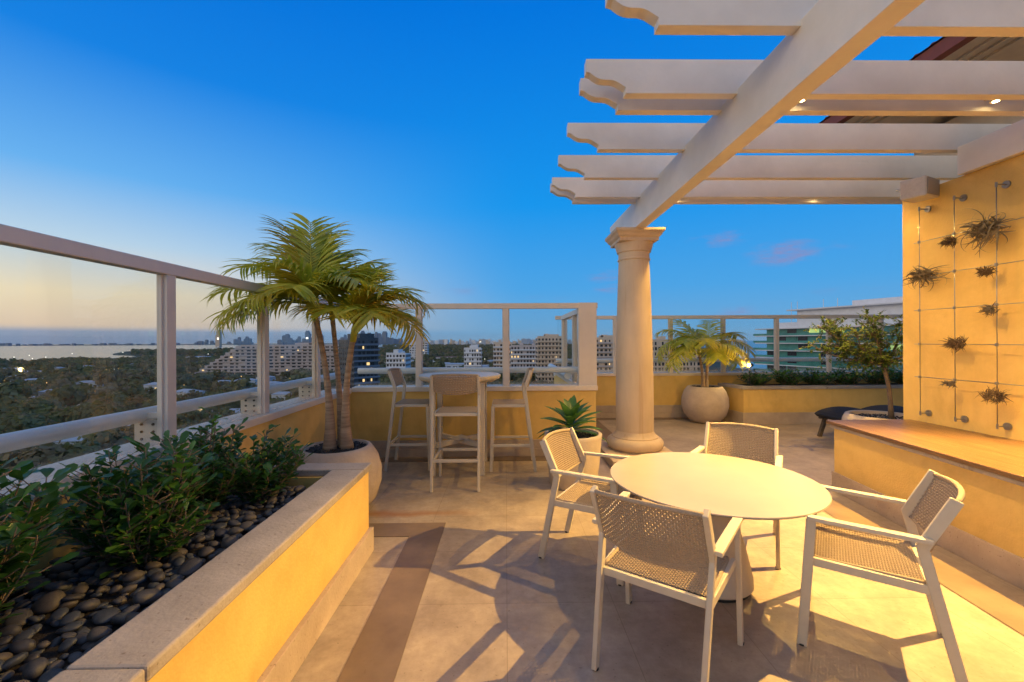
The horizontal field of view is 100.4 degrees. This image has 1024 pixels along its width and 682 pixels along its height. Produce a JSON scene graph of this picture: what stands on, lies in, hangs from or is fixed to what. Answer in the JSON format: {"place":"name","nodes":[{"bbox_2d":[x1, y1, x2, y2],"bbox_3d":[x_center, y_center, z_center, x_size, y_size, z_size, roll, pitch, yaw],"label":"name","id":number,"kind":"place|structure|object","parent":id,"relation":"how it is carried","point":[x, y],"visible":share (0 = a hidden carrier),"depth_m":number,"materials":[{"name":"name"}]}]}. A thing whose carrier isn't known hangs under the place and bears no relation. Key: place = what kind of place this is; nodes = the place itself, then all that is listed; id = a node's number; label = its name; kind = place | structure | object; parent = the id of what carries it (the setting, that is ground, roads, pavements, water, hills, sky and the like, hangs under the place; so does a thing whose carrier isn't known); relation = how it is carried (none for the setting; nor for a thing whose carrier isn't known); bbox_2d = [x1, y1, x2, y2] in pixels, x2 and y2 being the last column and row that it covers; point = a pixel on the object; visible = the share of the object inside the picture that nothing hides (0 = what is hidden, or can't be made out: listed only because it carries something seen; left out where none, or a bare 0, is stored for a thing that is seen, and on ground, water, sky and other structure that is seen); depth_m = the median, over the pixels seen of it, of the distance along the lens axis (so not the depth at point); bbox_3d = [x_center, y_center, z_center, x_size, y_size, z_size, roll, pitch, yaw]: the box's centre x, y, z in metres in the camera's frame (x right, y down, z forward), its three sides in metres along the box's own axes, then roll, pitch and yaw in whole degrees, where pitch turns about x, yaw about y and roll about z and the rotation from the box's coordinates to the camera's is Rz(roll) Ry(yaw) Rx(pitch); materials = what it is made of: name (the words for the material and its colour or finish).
{"place":"outdoors","nodes":[
{"label":"outdoors","id":0,"kind":"place"},
{"bbox_2d":[0,340,766,369],"bbox_3d":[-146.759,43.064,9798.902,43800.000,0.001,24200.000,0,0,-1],"label":"bay water","id":1,"kind":"structure","parent":0,"point":[48,352],"depth_m":2454.59,"materials":[{"name":"liquid"}]},
{"bbox_2d":[37,342,753,421],"bbox_3d":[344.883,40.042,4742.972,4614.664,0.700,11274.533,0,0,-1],"label":"ground","id":2,"kind":"structure","parent":0,"point":[715,367],"depth_m":667.60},
{"bbox_2d":[0,410,38,426],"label":"broadleaf tree","id":3,"kind":"object","parent":2,"relation":"on","point":[8,417],"visible":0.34,"depth_m":170.11,"materials":[{"name":"green plant"}]},
{"bbox_2d":[0,450,40,473],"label":"broadleaf tree","id":4,"kind":"object","parent":2,"relation":"on","point":[12,455],"visible":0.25,"depth_m":115.36,"materials":[{"name":"green plant"}]},
{"bbox_2d":[0,415,47,433],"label":"broadleaf tree","id":5,"kind":"object","parent":2,"relation":"on","point":[24,423],"visible":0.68,"depth_m":162.13,"materials":[{"name":"green plant"}]},
{"bbox_2d":[11,396,60,414],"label":"broadleaf tree","id":6,"kind":"object","parent":2,"relation":"on","point":[34,403],"visible":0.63,"depth_m":202.77,"materials":[{"name":"green plant"}]},
{"bbox_2d":[2,440,77,469],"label":"broadleaf tree","id":7,"kind":"object","parent":2,"relation":"on","point":[46,448],"visible":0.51,"depth_m":117.10,"materials":[{"name":"green plant"}]},
{"bbox_2d":[29,403,69,420],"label":"broadleaf tree","id":8,"kind":"object","parent":2,"relation":"on","point":[54,408],"visible":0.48,"depth_m":191.79,"materials":[{"name":"green plant"}]},
{"bbox_2d":[50,409,75,422],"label":"broadleaf tree","id":9,"kind":"object","parent":2,"relation":"on","point":[57,418],"visible":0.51,"depth_m":187.20,"materials":[{"name":"green plant"}]},
{"bbox_2d":[45,440,103,464],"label":"broadleaf tree","id":10,"kind":"object","parent":2,"relation":"on","point":[77,449],"visible":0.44,"depth_m":120.34,"materials":[{"name":"green plant"}]},
{"bbox_2d":[65,399,121,421],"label":"broadleaf tree","id":11,"kind":"object","parent":2,"relation":"on","point":[85,411],"visible":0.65,"depth_m":185.41,"materials":[{"name":"green plant"}]},
{"bbox_2d":[75,427,125,442],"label":"broadleaf tree","id":12,"kind":"object","parent":2,"relation":"on","point":[89,437],"visible":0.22,"depth_m":141.14,"materials":[{"name":"green plant"}]},
{"bbox_2d":[82,405,126,418],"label":"broadleaf tree","id":13,"kind":"object","parent":2,"relation":"on","point":[99,411],"visible":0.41,"depth_m":184.18,"materials":[{"name":"green plant"}]},
{"bbox_2d":[87,428,133,452],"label":"broadleaf tree","id":14,"kind":"object","parent":2,"relation":"on","point":[107,439],"visible":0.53,"depth_m":134.37,"materials":[{"name":"green plant"}]},
{"bbox_2d":[126,394,149,407],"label":"broadleaf tree","id":15,"kind":"object","parent":2,"relation":"on","point":[138,399],"visible":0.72,"depth_m":238.78,"materials":[{"name":"green plant"}]},
{"bbox_2d":[179,390,205,400],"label":"broadleaf tree","id":16,"kind":"object","parent":2,"relation":"on","point":[192,394],"visible":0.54,"depth_m":246.51,"materials":[{"name":"green plant"}]},
{"bbox_2d":[178,408,210,422],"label":"broadleaf tree","id":17,"kind":"object","parent":2,"relation":"on","point":[196,415],"visible":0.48,"depth_m":184.40,"materials":[{"name":"green plant"}]},
{"bbox_2d":[204,408,236,421],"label":"broadleaf tree","id":18,"kind":"object","parent":2,"relation":"on","point":[227,412],"visible":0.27,"depth_m":178.23,"materials":[{"name":"green plant"}]},
{"bbox_2d":[194,343,338,381],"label":"stepped condominium","id":19,"kind":"structure","parent":2,"relation":"on","point":[242,359],"depth_m":450.77,"materials":[{"name":"concrete"}]},
{"bbox_2d":[0,343,705,410],"bbox_3d":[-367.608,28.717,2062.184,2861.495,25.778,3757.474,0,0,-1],"label":"woodland","id":20,"kind":"object","parent":2,"relation":"on","point":[137,374],"visible":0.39,"depth_m":409.50,"materials":[{"name":"plant"}]},
{"bbox_2d":[339,333,379,388],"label":"dark condominium","id":21,"kind":"structure","parent":2,"relation":"on","point":[365,353],"depth_m":239.36,"materials":[{"name":"glass"}]},
{"bbox_2d":[385,349,410,367],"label":"white apartments","id":22,"kind":"structure","parent":2,"relation":"on","point":[398,358],"depth_m":398.44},
{"bbox_2d":[464,344,481,366],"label":"white apartments","id":23,"kind":"structure","parent":2,"relation":"on","point":[473,355],"depth_m":419.47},
{"bbox_2d":[493,340,511,366],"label":"cream condominium","id":24,"kind":"structure","parent":2,"relation":"on","point":[497,355],"depth_m":429.78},
{"bbox_2d":[510,343,535,383],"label":"stepped apartments","id":25,"kind":"structure","parent":2,"relation":"on","point":[521,355],"depth_m":400.12,"materials":[{"name":"concrete"}]},
{"bbox_2d":[535,334,561,382],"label":"tan condominium","id":26,"kind":"structure","parent":2,"relation":"on","point":[548,348],"depth_m":330.40,"materials":[{"name":"concrete"}]},
{"bbox_2d":[597,335,612,371],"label":"tan condominium","id":27,"kind":"structure","parent":2,"relation":"on","point":[604,346],"depth_m":300.94,"materials":[{"name":"concrete"}]},
{"bbox_2d":[652,336,700,371],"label":"lattice condominium","id":28,"kind":"structure","parent":2,"relation":"on","point":[688,367],"depth_m":261.42,"materials":[{"name":"concrete"}]},
{"bbox_2d":[753,296,902,370],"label":"glass tower","id":29,"kind":"structure","parent":2,"relation":"on","point":[793,336],"depth_m":188.41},
{"bbox_2d":[0,0,942,344],"label":"sky","id":30,"kind":"structure","parent":0,"point":[161,130],"materials":[{"name":"blue"}]},
{"bbox_2d":[291,417,1023,681],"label":"terrace floor","id":31,"kind":"structure","parent":0,"point":[501,601],"depth_m":2.38,"materials":[{"name":"tile"}]},
{"bbox_2d":[0,389,351,574],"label":"parapet wall","id":32,"kind":"structure","parent":31,"relation":"on","point":[305,417],"depth_m":3.32,"materials":[{"name":"yellow paint"}]},
{"bbox_2d":[0,224,340,453],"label":"glass fence","id":33,"kind":"object","parent":32,"relation":"on","point":[166,410],"visible":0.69,"depth_m":2.57,"materials":[{"name":"beige metal"}]},
{"bbox_2d":[0,463,373,681],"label":"long planter","id":34,"kind":"object","parent":31,"relation":"on","point":[260,602],"visible":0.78,"depth_m":1.73,"materials":[{"name":"yellow paint"}]},
{"bbox_2d":[0,652,27,671],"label":"pebble","id":35,"kind":"object","parent":34,"relation":"on","point":[13,661],"visible":0.98,"depth_m":1.27,"materials":[{"name":"stone"}]},
{"bbox_2d":[12,629,35,642],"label":"pebble","id":36,"kind":"object","parent":34,"relation":"on","point":[28,633],"visible":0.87,"depth_m":1.40,"materials":[{"name":"stone"}]},
{"bbox_2d":[0,457,90,635],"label":"leafy shrub","id":37,"kind":"object","parent":34,"relation":"on","point":[21,542],"visible":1,"depth_m":1.38,"materials":[{"name":"green plant"}]},
{"bbox_2d":[30,590,65,614],"bbox_3d":[-1.708,0.965,1.573,0.086,0.055,0.089,20,34,33],"label":"pebble","id":38,"kind":"object","parent":34,"relation":"on","point":[49,602],"visible":1,"depth_m":1.56,"materials":[{"name":"stone"}]},
{"bbox_2d":[38,668,63,681],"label":"pebble","id":39,"kind":"object","parent":34,"relation":"on","point":[47,675],"visible":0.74,"depth_m":1.22,"materials":[{"name":"stone"}]},
{"bbox_2d":[43,581,72,591],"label":"pebble","id":40,"kind":"object","parent":34,"relation":"on","point":[58,585],"visible":0.88,"depth_m":1.65,"materials":[{"name":"stone"}]},
{"bbox_2d":[50,607,68,620],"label":"pebble","id":41,"kind":"object","parent":34,"relation":"on","point":[59,613],"visible":1,"depth_m":1.51,"materials":[{"name":"stone"}]},
{"bbox_2d":[58,637,76,651],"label":"pebble","id":42,"kind":"object","parent":34,"relation":"on","point":[67,643],"visible":1,"depth_m":1.36,"materials":[{"name":"stone"}]},
{"bbox_2d":[59,611,80,625],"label":"pebble","id":43,"kind":"object","parent":34,"relation":"on","point":[70,617],"visible":0.91,"depth_m":1.48,"materials":[{"name":"stone"}]},
{"bbox_2d":[60,621,82,632],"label":"pebble","id":44,"kind":"object","parent":34,"relation":"on","point":[72,626],"visible":1,"depth_m":1.44,"materials":[{"name":"stone"}]},
{"bbox_2d":[78,598,99,611],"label":"pebble","id":45,"kind":"object","parent":34,"relation":"on","point":[90,605],"visible":0.99,"depth_m":1.55,"materials":[{"name":"stone"}]},
{"bbox_2d":[86,626,111,641],"bbox_3d":[-1.361,0.966,1.409,0.065,0.040,0.063,4,-13,9],"label":"pebble","id":46,"kind":"object","parent":34,"relation":"on","point":[96,633],"visible":0.85,"depth_m":1.39,"materials":[{"name":"stone"}]},
{"bbox_2d":[94,564,117,579],"bbox_3d":[-1.698,0.966,1.786,0.066,0.046,0.073,28,10,39],"label":"pebble","id":47,"kind":"object","parent":34,"relation":"on","point":[102,569],"visible":0.61,"depth_m":1.77,"materials":[{"name":"stone"}]},
{"bbox_2d":[110,612,138,624],"bbox_3d":[-1.356,0.977,1.504,0.095,0.040,0.082,-4,-23,14],"label":"pebble","id":48,"kind":"object","parent":34,"relation":"on","point":[118,619],"visible":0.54,"depth_m":1.47,"materials":[{"name":"stone"}]},
{"bbox_2d":[36,427,219,578],"bbox_3d":[-1.650,0.707,1.894,0.576,0.612,0.605,0,0,-1],"label":"leafy shrub","id":49,"kind":"object","parent":34,"relation":"on","point":[140,529],"visible":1,"depth_m":1.80,"materials":[{"name":"green plant"}]},
{"bbox_2d":[132,589,162,605],"bbox_3d":[-1.373,0.962,1.609,0.073,0.047,0.097,13,-12,22],"label":"pebble","id":50,"kind":"object","parent":34,"relation":"on","point":[144,597],"visible":0.94,"depth_m":1.59,"materials":[{"name":"stone"}]},
{"bbox_2d":[0,488,295,681],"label":"pebble bed","id":51,"kind":"object","parent":34,"relation":"on","point":[102,617],"visible":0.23,"depth_m":1.66,"materials":[{"name":"stone"}]},
{"bbox_2d":[0,624,21,637],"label":"pebble","id":52,"kind":"object","parent":51,"relation":"on","point":[14,630],"visible":0.86,"depth_m":1.42,"materials":[{"name":"stone"}]},
{"bbox_2d":[3,608,32,626],"bbox_3d":[-1.718,0.966,1.485,0.068,0.030,0.076,7,18,-42],"label":"pebble","id":53,"kind":"object","parent":51,"relation":"on","point":[21,619],"visible":0.8,"depth_m":1.48,"materials":[{"name":"stone"}]},
{"bbox_2d":[23,581,43,596],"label":"pebble","id":54,"kind":"object","parent":51,"relation":"on","point":[28,587],"visible":0.7,"depth_m":1.65,"materials":[{"name":"stone"}]},
{"bbox_2d":[22,657,48,679],"bbox_3d":[-1.409,0.966,1.261,0.070,0.043,0.053,5,23,37],"label":"pebble","id":55,"kind":"object","parent":51,"relation":"on","point":[35,668],"visible":0.98,"depth_m":1.25,"materials":[{"name":"stone"}]},
{"bbox_2d":[47,563,73,573],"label":"pebble","id":56,"kind":"object","parent":51,"relation":"on","point":[59,568],"visible":0.81,"depth_m":1.80,"materials":[{"name":"stone"}]},
{"bbox_2d":[122,570,144,582],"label":"pebble","id":57,"kind":"object","parent":51,"relation":"on","point":[131,576],"visible":1,"depth_m":1.73,"materials":[{"name":"stone"}]},
{"bbox_2d":[177,558,202,575],"bbox_3d":[-1.369,0.962,1.815,0.083,0.036,0.092,1,19,-4],"label":"pebble","id":58,"kind":"object","parent":34,"relation":"on","point":[191,566],"visible":0.94,"depth_m":1.80,"materials":[{"name":"stone"}]},
{"bbox_2d":[149,407,255,516],"bbox_3d":[-1.769,0.690,2.437,0.557,0.646,0.486,0,0,26],"label":"leafy shrub","id":59,"kind":"object","parent":34,"relation":"on","point":[219,484],"visible":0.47,"depth_m":2.41,"materials":[{"name":"green plant"}]},
{"bbox_2d":[224,424,313,504],"bbox_3d":[-1.516,0.761,2.652,0.514,0.503,0.520,0,0,-1],"label":"leafy shrub","id":60,"kind":"object","parent":34,"relation":"on","point":[260,478],"visible":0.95,"depth_m":2.61,"materials":[{"name":"green plant"}]},
{"bbox_2d":[294,439,381,504],"bbox_3d":[-1.571,1.222,3.817,0.784,0.572,0.784,0,0,-1],"label":"round pot","id":61,"kind":"object","parent":31,"relation":"on","point":[363,451],"visible":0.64,"depth_m":3.70,"materials":[{"name":"concrete"}]},
{"bbox_2d":[201,212,433,450],"bbox_3d":[-1.674,-0.107,3.835,1.950,2.160,1.397,0,0,-1],"label":"potted palm","id":62,"kind":"object","parent":61,"relation":"in","point":[312,275],"visible":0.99,"depth_m":3.73,"materials":[{"name":"green plant"}]},
{"bbox_2d":[384,368,436,470],"bbox_3d":[-1.218,0.918,5.182,0.544,1.181,0.496,0,0,-1],"label":"bar stool","id":63,"kind":"object","parent":31,"relation":"on","point":[396,376],"visible":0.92,"depth_m":4.96,"materials":[{"name":"beige wicker"}]},
{"bbox_2d":[430,374,481,492],"bbox_3d":[-0.573,0.914,4.497,0.496,1.181,0.544,0,0,-1],"label":"bar stool","id":64,"kind":"object","parent":31,"relation":"on","point":[441,411],"visible":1,"depth_m":4.30,"materials":[{"name":"metal"}]},
{"bbox_2d":[419,371,500,475],"bbox_3d":[-0.616,0.948,5.051,0.970,1.110,0.970,0,0,-1],"label":"bar table","id":65,"kind":"object","parent":31,"relation":"on","point":[485,377],"visible":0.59,"depth_m":4.84,"materials":[{"name":"metal"}]},
{"bbox_2d":[350,384,597,456],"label":"parapet wall","id":66,"kind":"structure","parent":31,"relation":"on","point":[370,409],"depth_m":5.55,"materials":[{"name":"yellow paint"}]},
{"bbox_2d":[357,303,597,385],"bbox_3d":[-0.488,0.076,5.729,3.245,1.153,0.232,0,0,-1],"label":"glass fence","id":67,"kind":"object","parent":66,"relation":"on","point":[586,369],"visible":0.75,"depth_m":5.64,"materials":[{"name":"beige metal"}]},
{"bbox_2d":[490,367,536,471],"bbox_3d":[0.008,0.911,5.121,0.544,1.181,0.496,0,0,-1],"label":"bar stool","id":68,"kind":"object","parent":31,"relation":"on","point":[523,402],"visible":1,"depth_m":4.89,"materials":[{"name":"beige wicker"}]},
{"bbox_2d":[555,373,577,383],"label":"parapet wall","id":69,"kind":"structure","parent":31,"relation":"on","point":[559,379],"depth_m":7.19,"materials":[{"name":"yellow paint"}]},
{"bbox_2d":[548,309,576,381],"bbox_3d":[0.814,0.076,6.918,0.235,1.020,2.390,0,0,-1],"label":"glass fence","id":70,"kind":"object","parent":69,"relation":"on","point":[571,314],"visible":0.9,"depth_m":6.15,"materials":[{"name":"beige metal"}]},
{"bbox_2d":[544,427,601,489],"bbox_3d":[0.639,1.228,4.470,0.600,0.537,0.600,0,0,-1],"label":"round pot","id":71,"kind":"object","parent":31,"relation":"on","point":[589,442],"visible":0.36,"depth_m":4.25,"materials":[{"name":"ceramic"}]},
{"bbox_2d":[538,395,605,447],"bbox_3d":[0.619,0.833,4.485,0.734,0.498,0.755,0,0,-27],"label":"agave plant","id":72,"kind":"object","parent":71,"relation":"in","point":[571,411],"visible":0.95,"depth_m":4.45,"materials":[{"name":"green plant"}]},
{"bbox_2d":[538,427,643,585],"bbox_3d":[0.555,1.086,3.012,0.625,0.830,0.612,0,0,30],"label":"armchair","id":73,"kind":"object","parent":31,"relation":"on","point":[576,495],"visible":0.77,"depth_m":3.03,"materials":[{"name":"metal"}]},
{"bbox_2d":[601,227,671,466],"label":"stone column","id":74,"kind":"structure","parent":31,"relation":"on","point":[633,434],"depth_m":5.38,"materials":[{"name":"stone"}]},
{"bbox_2d":[550,0,1023,231],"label":"pergola","id":75,"kind":"object","parent":74,"relation":"on","point":[809,58],"visible":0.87,"depth_m":3.16,"materials":[{"name":"white paint"}]},
{"bbox_2d":[590,485,743,681],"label":"armchair","id":76,"kind":"object","parent":31,"relation":"on","point":[644,554],"visible":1,"depth_m":1.88,"materials":[{"name":"beige wicker"}]},
{"bbox_2d":[337,417,1023,681],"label":"floor band","id":77,"kind":"object","parent":31,"relation":"on","point":[376,654],"visible":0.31,"depth_m":2.50,"materials":[{"name":"stone"}]},
{"bbox_2d":[681,384,728,422],"bbox_3d":[3.549,1.154,7.854,0.810,0.655,0.810,0,0,-1],"label":"round pot","id":78,"kind":"object","parent":31,"relation":"on","point":[700,404],"visible":0.89,"depth_m":7.55,"materials":[{"name":"ceramic"}]},
{"bbox_2d":[654,319,755,386],"bbox_3d":[3.561,0.215,7.872,1.812,1.296,1.314,0,0,-1],"label":"potted palm","id":79,"kind":"object","parent":78,"relation":"in","point":[713,350],"visible":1,"depth_m":7.73,"materials":[{"name":"green plant"}]},
{"bbox_2d":[610,452,831,602],"bbox_3d":[1.232,1.170,2.649,1.212,0.646,1.212,0,0,-1],"label":"round table","id":80,"kind":"object","parent":31,"relation":"on","point":[724,489],"visible":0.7,"depth_m":2.49,"materials":[{"name":"ceramic"}]},
{"bbox_2d":[553,370,902,417],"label":"parapet wall","id":81,"kind":"structure","parent":31,"relation":"on","point":[669,388],"depth_m":8.29,"materials":[{"name":"yellow paint"}]},
{"bbox_2d":[555,314,902,372],"bbox_3d":[4.974,0.049,8.484,8.260,1.120,0.227,0,0,-1],"label":"glass fence","id":82,"kind":"object","parent":81,"relation":"on","point":[776,359],"visible":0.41,"depth_m":8.38,"materials":[{"name":"beige metal"}]},
{"bbox_2d":[690,422,782,569],"bbox_3d":[1.682,1.080,3.201,0.612,0.830,0.625,0,0,36],"label":"armchair","id":83,"kind":"object","parent":31,"relation":"on","point":[775,458],"visible":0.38,"depth_m":3.38,"materials":[{"name":"beige wicker"}]},
{"bbox_2d":[718,383,902,423],"bbox_3d":[6.593,1.131,7.975,5.189,0.668,0.690,0,0,-1],"label":"planter","id":84,"kind":"object","parent":31,"relation":"on","point":[781,404],"visible":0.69,"depth_m":7.63,"materials":[{"name":"yellow paint"}]},
{"bbox_2d":[737,369,778,385],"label":"hedge shrub","id":85,"kind":"object","parent":84,"relation":"on","point":[757,379],"visible":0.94,"depth_m":7.82,"materials":[{"name":"green plant"}]},
{"bbox_2d":[768,366,809,384],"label":"hedge shrub","id":86,"kind":"object","parent":84,"relation":"on","point":[791,377],"visible":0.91,"depth_m":7.85,"materials":[{"name":"green plant"}]},
{"bbox_2d":[797,368,837,384],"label":"hedge shrub","id":87,"kind":"object","parent":84,"relation":"on","point":[814,378],"visible":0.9,"depth_m":7.88,"materials":[{"name":"green plant"}]},
{"bbox_2d":[827,364,869,384],"bbox_3d":[6.241,0.644,7.963,0.612,0.417,0.680,0,0,-1],"label":"hedge shrub","id":88,"kind":"object","parent":84,"relation":"on","point":[842,379],"visible":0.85,"depth_m":7.90,"materials":[{"name":"green plant"}]},
{"bbox_2d":[854,364,899,384],"bbox_3d":[6.793,0.627,7.963,0.656,0.444,0.676,0,0,30],"label":"hedge shrub","id":89,"kind":"object","parent":84,"relation":"on","point":[878,375],"visible":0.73,"depth_m":7.87,"materials":[{"name":"green plant"}]},
{"bbox_2d":[814,406,863,436],"bbox_3d":[5.221,1.246,6.339,1.041,0.463,0.620,0,0,-1],"label":"lounge seat","id":90,"kind":"object","parent":31,"relation":"on","point":[832,413],"visible":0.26,"depth_m":6.47,"materials":[{"name":"fabric"}]},
{"bbox_2d":[842,410,902,419],"bbox_3d":[4.893,1.222,5.624,0.880,0.505,0.880,0,0,-1],"label":"round pot","id":91,"kind":"object","parent":31,"relation":"on","point":[864,415],"visible":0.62,"depth_m":5.76,"materials":[{"name":"concrete"}]},
{"bbox_2d":[794,305,902,418],"bbox_3d":[4.706,0.275,5.649,1.911,1.504,0.932,0,0,-1],"label":"fig tree","id":92,"kind":"object","parent":91,"relation":"in","point":[883,359],"visible":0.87,"depth_m":5.61,"materials":[{"name":"green plant"}]},
{"bbox_2d":[862,405,902,412],"bbox_3d":[5.991,1.242,6.444,1.041,0.463,0.620,0,0,11],"label":"lounge seat","id":93,"kind":"object","parent":31,"relation":"on","point":[899,409],"visible":0.1,"depth_m":6.58,"materials":[{"name":"fabric"}]},
{"bbox_2d":[797,469,968,681],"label":"armchair","id":94,"kind":"object","parent":31,"relation":"on","point":[893,558],"visible":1,"depth_m":2.07,"materials":[{"name":"beige wicker"}]},
{"bbox_2d":[826,419,1023,589],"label":"long bench","id":95,"kind":"object","parent":31,"relation":"on","point":[900,458],"visible":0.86,"depth_m":3.14,"materials":[{"name":"yellow paint"}]},
{"bbox_2d":[902,116,1023,440],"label":"house wall","id":96,"kind":"structure","parent":31,"relation":"on","point":[973,326],"depth_m":3.78,"materials":[{"name":"yellow paint"}]},
{"bbox_2d":[896,175,939,202],"bbox_3d":[3.806,-1.420,4.057,0.300,0.198,0.307,0,0,-29],"label":"beam end","id":97,"kind":"object","parent":96,"relation":"attached to","point":[919,189],"depth_m":3.94,"materials":[{"name":"wood"}]},
{"bbox_2d":[819,36,1023,123],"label":"roof eave","id":98,"kind":"object","parent":96,"relation":"on","point":[943,48],"visible":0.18,"depth_m":5.28,"materials":[{"name":"brown paint"}]},
{"bbox_2d":[914,181,1023,429],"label":"cable trellis","id":99,"kind":"object","parent":96,"relation":"attached to","point":[965,419],"visible":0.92,"depth_m":3.78,"materials":[{"name":"silver metal"}]},
{"bbox_2d":[903,265,949,291],"bbox_3d":[3.905,-0.595,4.029,0.276,0.273,0.360,0,0,-44],"label":"air plant","id":100,"kind":"object","parent":99,"relation":"attached to","point":[921,275],"visible":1,"depth_m":4.00,"materials":[{"name":"plant"}]},
{"bbox_2d":[938,336,967,354],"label":"air plant","id":101,"kind":"object","parent":99,"relation":"attached to","point":[955,343],"visible":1,"depth_m":3.74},
{"bbox_2d":[951,208,1015,256],"bbox_3d":[3.907,-0.901,3.486,0.346,0.429,0.417,0,0,-1],"label":"air plant","id":102,"kind":"object","parent":99,"relation":"attached to","point":[987,230],"visible":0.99,"depth_m":3.48,"materials":[{"name":"plant"}]},
{"bbox_2d":[975,265,998,278],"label":"air plant","id":103,"kind":"object","parent":99,"relation":"attached to","point":[986,271],"visible":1,"depth_m":3.50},
{"bbox_2d":[975,384,1012,404],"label":"air plant","id":104,"kind":"object","parent":99,"relation":"attached to","point":[996,396],"visible":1,"depth_m":3.44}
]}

